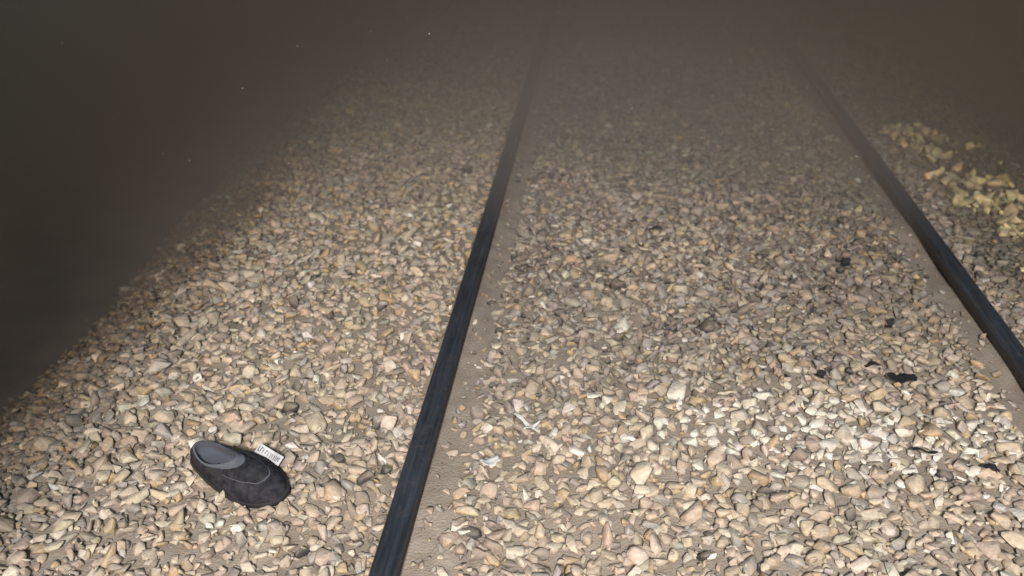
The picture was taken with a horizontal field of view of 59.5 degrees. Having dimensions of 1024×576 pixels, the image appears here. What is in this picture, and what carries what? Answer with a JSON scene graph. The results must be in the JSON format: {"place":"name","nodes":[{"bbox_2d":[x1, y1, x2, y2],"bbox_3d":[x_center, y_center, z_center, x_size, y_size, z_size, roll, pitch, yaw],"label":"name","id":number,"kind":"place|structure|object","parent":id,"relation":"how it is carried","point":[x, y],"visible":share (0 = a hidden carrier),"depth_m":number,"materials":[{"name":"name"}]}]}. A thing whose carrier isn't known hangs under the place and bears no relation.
{"place":"outdoors","nodes":[
{"label":"outdoors","id":0,"kind":"place"},
{"bbox_2d":[0,5,985,271],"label":"dust motes","id":1,"kind":"object","parent":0,"point":[512,81],"visible":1,"depth_m":3.32,"materials":[{"name":"grey"}]},
{"bbox_2d":[0,0,1023,414],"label":"ground","id":2,"kind":"structure","parent":0,"point":[130,130],"depth_m":7.15,"materials":[{"name":"soil"}]},
{"bbox_2d":[0,0,1023,575],"bbox_3d":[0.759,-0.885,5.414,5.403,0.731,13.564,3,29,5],"label":"ballast gravel","id":3,"kind":"structure","parent":2,"relation":"on","point":[66,398],"depth_m":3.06,"materials":[{"name":"beige gravel"}]},
{"bbox_2d":[190,441,289,508],"bbox_3d":[-0.687,0.452,2.238,0.305,0.076,0.140,15,42,21],"label":"shoe","id":4,"kind":"object","parent":3,"relation":"on","point":[248,479],"visible":1,"depth_m":2.21,"materials":[{"name":"black fabric"}]},
{"bbox_2d":[254,443,283,465],"bbox_3d":[-0.622,0.426,2.295,0.084,0.010,0.026,24,68,23],"label":"paper label","id":5,"kind":"object","parent":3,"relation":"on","point":[269,454],"visible":0.96,"depth_m":2.30,"materials":[{"name":"grey paper"}]},
{"bbox_2d":[368,0,557,575],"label":"rail","id":6,"kind":"object","parent":3,"relation":"on","point":[391,551],"visible":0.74,"depth_m":2.64,"materials":[{"name":"metal"}]},
{"bbox_2d":[480,455,500,465],"bbox_3d":[-0.057,0.446,2.309,0.051,0.014,0.042,-8,23,-22],"label":"paper scrap","id":7,"kind":"object","parent":3,"relation":"on","point":[491,461],"visible":1,"depth_m":2.31,"materials":[{"name":"white paper"}]},
{"bbox_2d":[512,413,534,428],"bbox_3d":[0.033,0.365,2.460,0.017,0.012,0.080,-20,42,-41],"label":"paper scrap","id":8,"kind":"object","parent":3,"relation":"on","point":[525,422],"visible":1,"depth_m":2.46,"materials":[{"name":"white paper"}]},
{"bbox_2d":[523,420,540,428],"bbox_3d":[0.054,0.374,2.439,0.061,0.014,0.010,-23,36,-36],"label":"paper scrap","id":9,"kind":"object","parent":3,"relation":"on","point":[535,424],"visible":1,"depth_m":2.44,"materials":[{"name":"white paper"}]},
{"bbox_2d":[815,370,826,378],"bbox_3d":[0.906,0.254,2.630,0.041,0.014,0.031,-20,37,-36],"label":"plastic scrap","id":10,"kind":"object","parent":3,"relation":"on","point":[821,374],"visible":1,"depth_m":2.63,"materials":[{"name":"black plastic"}]},
{"bbox_2d":[841,258,850,265],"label":"plastic scrap","id":11,"kind":"object","parent":3,"relation":"on","point":[846,262],"visible":1,"depth_m":3.30,"materials":[{"name":"black plastic"}]},
{"bbox_2d":[864,361,880,366],"bbox_3d":[1.089,0.230,2.701,0.050,0.013,0.024,-3,23,-5],"label":"plastic scrap","id":12,"kind":"object","parent":3,"relation":"on","point":[870,363],"visible":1,"depth_m":2.70,"materials":[{"name":"black plastic"}]},
{"bbox_2d":[752,0,1023,388],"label":"rail","id":13,"kind":"object","parent":3,"relation":"on","point":[1005,341],"visible":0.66,"depth_m":3.53,"materials":[{"name":"metal"}]},
{"bbox_2d":[887,318,894,327],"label":"plastic scrap","id":14,"kind":"object","parent":3,"relation":"on","point":[890,322],"visible":1,"depth_m":2.92,"materials":[{"name":"black plastic"}]},
{"bbox_2d":[888,372,916,382],"bbox_3d":[1.147,0.264,2.633,0.081,0.016,0.068,12,25,20],"label":"plastic scrap","id":15,"kind":"object","parent":3,"relation":"on","point":[902,378],"visible":1,"depth_m":2.64,"materials":[{"name":"black plastic"}]},
{"bbox_2d":[912,447,937,453],"bbox_3d":[1.079,0.425,2.341,0.071,0.012,0.018,5,19,-3],"label":"plastic scrap","id":16,"kind":"object","parent":3,"relation":"on","point":[929,452],"visible":1,"depth_m":2.34,"materials":[{"name":"black plastic"}]},
{"bbox_2d":[982,463,999,473],"bbox_3d":[1.223,0.458,2.284,0.040,0.013,0.025,26,48,32],"label":"plastic scrap","id":17,"kind":"object","parent":3,"relation":"on","point":[992,467],"visible":1,"depth_m":2.28,"materials":[{"name":"black plastic"}]}
]}

